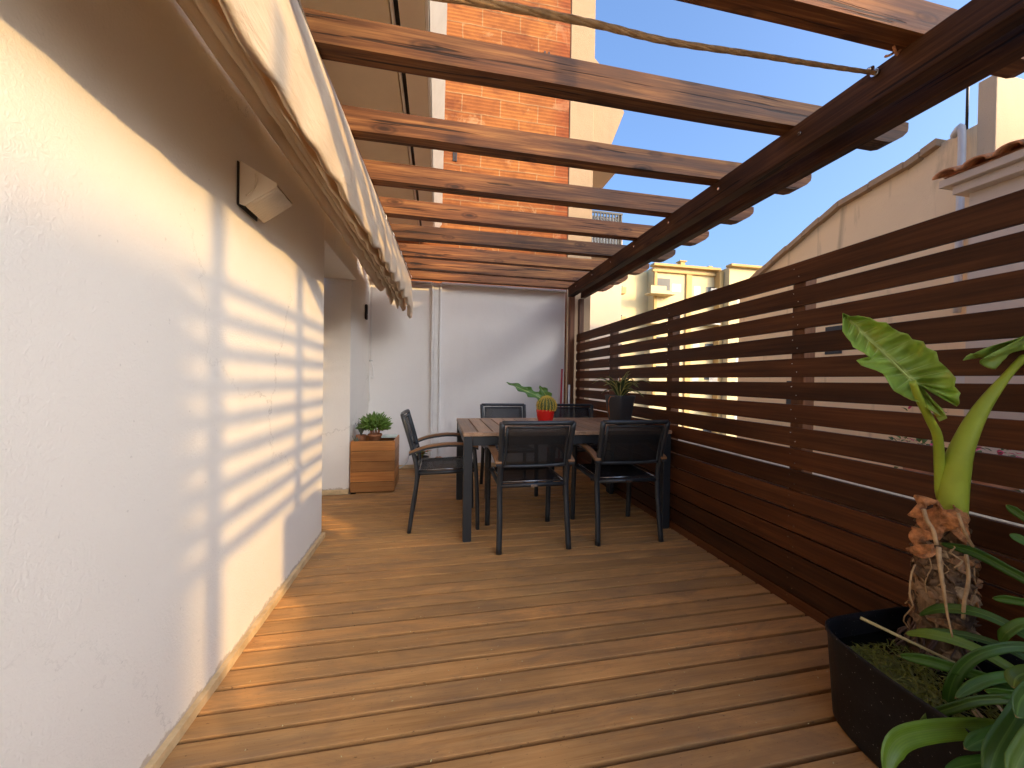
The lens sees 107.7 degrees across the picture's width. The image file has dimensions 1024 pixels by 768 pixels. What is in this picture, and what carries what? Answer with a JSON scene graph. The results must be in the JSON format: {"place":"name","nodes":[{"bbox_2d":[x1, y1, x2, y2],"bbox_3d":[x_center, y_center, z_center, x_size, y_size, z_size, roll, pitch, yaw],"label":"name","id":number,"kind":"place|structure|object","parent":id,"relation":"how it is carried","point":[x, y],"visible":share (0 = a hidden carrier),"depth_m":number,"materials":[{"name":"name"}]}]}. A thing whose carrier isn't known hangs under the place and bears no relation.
{"place":"outdoors","nodes":[
{"label":"outdoors","id":0,"kind":"place"},
{"bbox_2d":[160,466,877,767],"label":"deck floor","id":1,"kind":"structure","parent":0,"point":[590,675],"depth_m":1.54,"materials":[{"name":"brown wood"}]},
{"bbox_2d":[350,435,398,492],"bbox_3d":[-1.413,0.814,3.893,0.416,0.507,0.423,1,1,-11],"label":"planter box","id":2,"kind":"object","parent":1,"relation":"on","point":[374,466],"visible":0.97,"depth_m":3.69,"materials":[{"name":"wood"}]},
{"bbox_2d":[356,434,365,440],"bbox_3d":[-1.545,0.567,3.830,0.100,0.095,0.100,1,1,-11],"label":"pot","id":3,"kind":"object","parent":2,"relation":"in","point":[362,437],"visible":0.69,"depth_m":3.79,"materials":[{"name":"ceramic"}]},
{"bbox_2d":[355,418,363,434],"bbox_3d":[-1.548,0.440,3.840,0.119,0.180,0.112,1,1,32],"label":"spiky plant","id":4,"kind":"object","parent":3,"relation":"on","point":[360,430],"visible":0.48,"depth_m":3.81,"materials":[{"name":"green plant"}]},
{"bbox_2d":[368,433,381,440],"bbox_3d":[-1.402,0.563,3.828,0.140,0.108,0.140,1,1,-11],"label":"terracotta pot","id":5,"kind":"object","parent":2,"relation":"in","point":[377,437],"visible":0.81,"depth_m":3.78,"materials":[{"name":"brown ceramic"}]},
{"bbox_2d":[355,411,392,434],"bbox_3d":[-1.390,0.411,3.828,0.356,0.267,0.343,1,1,31],"label":"bushy succulent","id":6,"kind":"object","parent":5,"relation":"in","point":[373,421],"visible":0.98,"depth_m":3.76,"materials":[{"name":"plant"}]},
{"bbox_2d":[381,434,397,437],"bbox_3d":[-1.338,0.560,4.032,0.195,0.016,0.155,1,1,-11],"label":"shallow tray","id":7,"kind":"object","parent":2,"relation":"on","point":[389,436],"visible":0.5,"depth_m":3.99,"materials":[{"name":"white ceramic"}]},
{"bbox_2d":[400,409,479,533],"bbox_3d":[-0.585,0.658,3.022,0.608,0.876,0.560,1,1,-11],"label":"garden chair","id":8,"kind":"object","parent":1,"relation":"on","point":[441,465],"visible":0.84,"depth_m":2.82,"materials":[{"name":"metal"}]},
{"bbox_2d":[479,403,537,498],"bbox_3d":[-0.052,0.658,3.905,0.560,0.876,0.608,1,1,-11],"label":"garden chair","id":9,"kind":"object","parent":1,"relation":"on","point":[500,412],"visible":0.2,"depth_m":4.14,"materials":[{"name":"metal"}]},
{"bbox_2d":[485,420,576,554],"bbox_3d":[0.112,0.672,2.689,0.560,0.876,0.608,1,1,-12],"label":"garden chair","id":10,"kind":"object","parent":1,"relation":"on","point":[534,451],"visible":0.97,"depth_m":2.48,"materials":[{"name":"metal"}]},
{"bbox_2d":[560,369,562,406],"bbox_3d":[0.626,0.443,5.042,0.244,1.298,0.124,1,1,-11],"label":"broom","id":11,"kind":"object","parent":1,"relation":"on","point":[561,387],"visible":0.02,"depth_m":5.07,"materials":[{"name":"red plastic"}]},
{"bbox_2d":[456,418,671,541],"bbox_3d":[0.349,0.725,3.236,1.604,0.764,1.003,1,1,-11],"label":"dining table","id":12,"kind":"object","parent":1,"relation":"on","point":[483,431],"visible":0.58,"depth_m":2.89,"materials":[{"name":"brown wood"}]},
{"bbox_2d":[536,409,554,420],"bbox_3d":[0.285,0.279,3.204,0.158,0.124,0.158,1,1,-11],"label":"red pot","id":13,"kind":"object","parent":12,"relation":"on","point":[545,415],"visible":0.59,"depth_m":3.14,"materials":[{"name":"ceramic"}]},
{"bbox_2d":[506,382,551,401],"bbox_3d":[0.148,0.114,3.199,0.395,0.260,0.127,1,1,-11],"label":"leafy cutting","id":14,"kind":"object","parent":13,"relation":"in","point":[530,392],"visible":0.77,"depth_m":3.19,"materials":[{"name":"green plant"}]},
{"bbox_2d":[536,395,556,411],"bbox_3d":[0.296,0.170,3.200,0.188,0.151,0.188,1,1,-11],"label":"barrel cactus","id":15,"kind":"object","parent":13,"relation":"in","point":[546,402],"visible":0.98,"depth_m":3.15,"materials":[{"name":"green plant"}]},
{"bbox_2d":[605,395,634,419],"bbox_3d":[0.944,0.225,3.278,0.196,0.254,0.196,1,1,-33],"label":"grey pot","id":16,"kind":"object","parent":12,"relation":"on","point":[620,407],"visible":0.69,"depth_m":3.21,"materials":[{"name":"plastic"}]},
{"bbox_2d":[592,371,650,416],"bbox_3d":[0.988,0.087,3.340,0.517,0.409,0.453,1,1,40],"label":"variegated plant","id":17,"kind":"object","parent":16,"relation":"in","point":[622,386],"visible":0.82,"depth_m":3.24,"materials":[{"name":"green plant"}]},
{"bbox_2d":[568,385,569,406],"bbox_3d":[0.738,0.553,4.872,0.027,1.090,0.046,1,1,-11],"label":"white pole","id":18,"kind":"object","parent":1,"relation":"on","point":[568,395],"visible":0.34,"depth_m":4.86,"materials":[{"name":"metal"}]},
{"bbox_2d":[551,404,612,494],"bbox_3d":[0.724,0.669,4.038,0.560,0.876,0.608,1,1,-9],"label":"garden chair","id":19,"kind":"object","parent":1,"relation":"on","point":[573,412],"visible":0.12,"depth_m":4.29,"materials":[{"name":"metal"}]},
{"bbox_2d":[570,420,670,545],"bbox_3d":[0.797,0.681,2.838,0.560,0.876,0.608,1,1,-10],"label":"garden chair","id":20,"kind":"object","parent":1,"relation":"on","point":[627,444],"visible":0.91,"depth_m":2.62,"materials":[{"name":"metal"}]},
{"bbox_2d":[302,0,1023,465],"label":"pergola","id":21,"kind":"object","parent":1,"relation":"on","point":[938,54],"visible":0.85,"depth_m":1.83,"materials":[{"name":"wood"}]},
{"bbox_2d":[430,0,880,77],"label":"twisted rope","id":22,"kind":"object","parent":21,"relation":"attached to","point":[548,14],"visible":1,"depth_m":1.27,"materials":[{"name":"fabric"}]},
{"bbox_2d":[825,606,1023,767],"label":"black tub","id":23,"kind":"object","parent":1,"relation":"on","point":[872,706],"visible":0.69,"depth_m":1.15,"materials":[{"name":"plastic"},{"name":"soil"},{"name":"moss"}]},
{"bbox_2d":[860,616,954,662],"bbox_3d":[1.252,0.813,1.195,0.011,0.048,0.210,0,1,-43],"label":"dry stalk","id":24,"kind":"object","parent":23,"relation":"on","point":[899,636],"visible":0.85,"depth_m":1.20,"materials":[{"name":"beige plant"}]},
{"bbox_2d":[847,639,1002,719],"bbox_3d":[1.308,0.897,1.081,0.380,0.021,0.477,1,1,-11],"label":"moss","id":25,"kind":"object","parent":23,"relation":"on","point":[907,679],"visible":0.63,"depth_m":1.15,"materials":[{"name":"green plant"}]},
{"bbox_2d":[842,313,1023,671],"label":"elephant ear","id":26,"kind":"object","parent":23,"relation":"on","point":[907,366],"visible":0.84,"depth_m":1.19},
{"bbox_2d":[592,0,1023,270],"label":"sky","id":27,"kind":"structure","parent":0,"point":[776,220],"materials":[{"name":"blue"}]},
{"bbox_2d":[737,76,1023,468],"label":"gabled house","id":28,"kind":"structure","parent":0,"point":[906,193],"depth_m":4.99,"materials":[{"name":"paint"}]},
{"bbox_2d":[825,325,841,354],"bbox_3d":[4.973,-0.679,5.791,0.009,0.430,0.250,1,1,-11],"label":"window","id":29,"kind":"structure","parent":28,"relation":"in","point":[839,327],"depth_m":5.78,"materials":[{"name":"grey glass"}]},
{"bbox_2d":[955,376,964,382],"bbox_3d":[5.219,0.082,4.498,0.009,0.380,0.400,1,1,-11],"label":"window","id":30,"kind":"structure","parent":28,"relation":"in","point":[959,379],"depth_m":4.37,"materials":[{"name":"grey paint"}]},
{"bbox_2d":[932,139,1023,491],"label":"tiled house","id":31,"kind":"structure","parent":0,"point":[998,172],"depth_m":3.16,"materials":[{"name":"paint"}]},
{"bbox_2d":[889,406,946,474],"bbox_3d":[3.268,0.539,3.028,0.421,0.737,0.781,1,1,-11],"label":"flowering shrub","id":32,"kind":"object","parent":31,"relation":"on","point":[924,443],"visible":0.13,"depth_m":3.02,"materials":[{"name":"pink plant"}]},
{"bbox_2d":[972,446,1023,492],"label":"flowering shrub","id":33,"kind":"object","parent":31,"relation":"on","point":[999,452],"visible":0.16,"depth_m":2.56,"materials":[{"name":"pink plant"}]},
{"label":"ground","id":34,"kind":"structure","parent":0,"visible":0},
{"bbox_2d":[397,0,623,406],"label":"brick building","id":35,"kind":"structure","parent":34,"relation":"on","point":[489,106],"depth_m":5.17,"materials":[{"name":"brick"}]},
{"bbox_2d":[589,283,621,411],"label":"plastered house","id":36,"kind":"structure","parent":34,"relation":"on","point":[605,307],"depth_m":8.55,"materials":[{"name":"beige paint"}]},
{"bbox_2d":[620,260,761,436],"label":"apartment block","id":37,"kind":"structure","parent":34,"relation":"on","point":[657,285],"depth_m":39.09,"materials":[{"name":"yellow paint"}]},
{"bbox_2d":[657,278,669,290],"bbox_3d":[15.601,-10.286,38.624,1.587,1.211,0.014,1,1,-11],"label":"window","id":38,"kind":"structure","parent":37,"relation":"in","point":[660,281],"depth_m":38.64,"materials":[{"name":"white glass"}]},
{"bbox_2d":[672,284,680,291],"bbox_3d":[17.102,-9.990,38.924,0.990,0.771,0.014,1,1,-11],"label":"window","id":39,"kind":"structure","parent":37,"relation":"in","point":[675,287],"depth_m":38.92,"materials":[{"name":"white glass"}]},
{"bbox_2d":[694,286,700,295],"bbox_3d":[19.495,-9.792,39.400,0.761,0.991,0.014,1,1,-11],"label":"window","id":40,"kind":"structure","parent":37,"relation":"in","point":[696,288],"depth_m":39.38,"materials":[{"name":"white glass"}]},
{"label":"terrace slab","id":41,"kind":"structure","parent":0,"visible":0},
{"bbox_2d":[0,0,369,767],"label":"house wall","id":42,"kind":"structure","parent":41,"relation":"on","point":[184,368],"depth_m":1.03,"materials":[{"name":"white paint"}]},
{"bbox_2d":[237,161,292,222],"bbox_3d":[-1.028,-0.791,1.569,0.150,0.182,0.173,1,1,-11],"label":"wall lamp","id":43,"kind":"object","parent":42,"relation":"attached to","point":[262,198],"visible":1,"depth_m":1.50,"materials":[{"name":"white plastic"}]},
{"bbox_2d":[175,0,412,317],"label":"folded awning","id":44,"kind":"object","parent":42,"relation":"attached to","point":[266,54],"visible":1,"depth_m":1.35,"materials":[{"name":"beige fabric"}]},
{"bbox_2d":[365,304,367,319],"bbox_3d":[-1.688,-0.835,4.346,0.031,0.176,0.056,1,1,-11],"label":"wall bracket","id":45,"kind":"object","parent":42,"relation":"attached to","point":[366,311],"depth_m":4.32,"materials":[{"name":"black metal"}]},
{"bbox_2d":[369,286,373,401],"bbox_3d":[-1.698,-0.487,4.535,0.058,1.400,0.020,1,1,-11],"label":"crank rod","id":46,"kind":"object","parent":42,"relation":"attached to","point":[371,347],"visible":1,"depth_m":4.53,"materials":[{"name":"white paint"}]},
{"bbox_2d":[300,0,446,226],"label":"roof eave","id":47,"kind":"object","parent":42,"relation":"on","point":[374,88],"visible":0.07,"depth_m":2.35,"materials":[{"name":"beige paint"}]},
{"bbox_2d":[368,279,565,468],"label":"end wall","id":48,"kind":"structure","parent":41,"relation":"on","point":[445,356],"depth_m":4.85,"materials":[{"name":"white paint"}]},
{"bbox_2d":[575,189,1023,652],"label":"slatted fence","id":49,"kind":"object","parent":41,"relation":"on","point":[787,570],"visible":0.57,"depth_m":1.76,"materials":[{"name":"wood"}]},
{"bbox_2d":[590,417,1023,603],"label":"kerb wall","id":50,"kind":"structure","parent":41,"relation":"on","point":[985,516],"depth_m":1.80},
{"bbox_3d":[-1.093,0.973,4.505,0.184,0.200,0.184,1,1,-11],"label":"flower pot","id":51,"kind":"object","parent":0,"visible":0},
{"bbox_2d":[416,450,430,456],"bbox_3d":[-1.079,0.849,4.498,0.229,0.108,0.231,1,1,27],"label":"pot plant","id":52,"kind":"object","parent":51,"relation":"in","point":[422,453],"visible":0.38,"depth_m":4.48,"materials":[{"name":"green plant"}]},
{"bbox_3d":[1.395,1.038,0.451,0.390,0.220,0.390,1,1,-11],"label":"plant pot","id":53,"kind":"object","parent":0,"visible":0},
{"bbox_2d":[881,504,1023,767],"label":"strap plant","id":54,"kind":"object","parent":53,"relation":"in","point":[998,742],"visible":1,"depth_m":0.97,"materials":[{"name":"green plant"}]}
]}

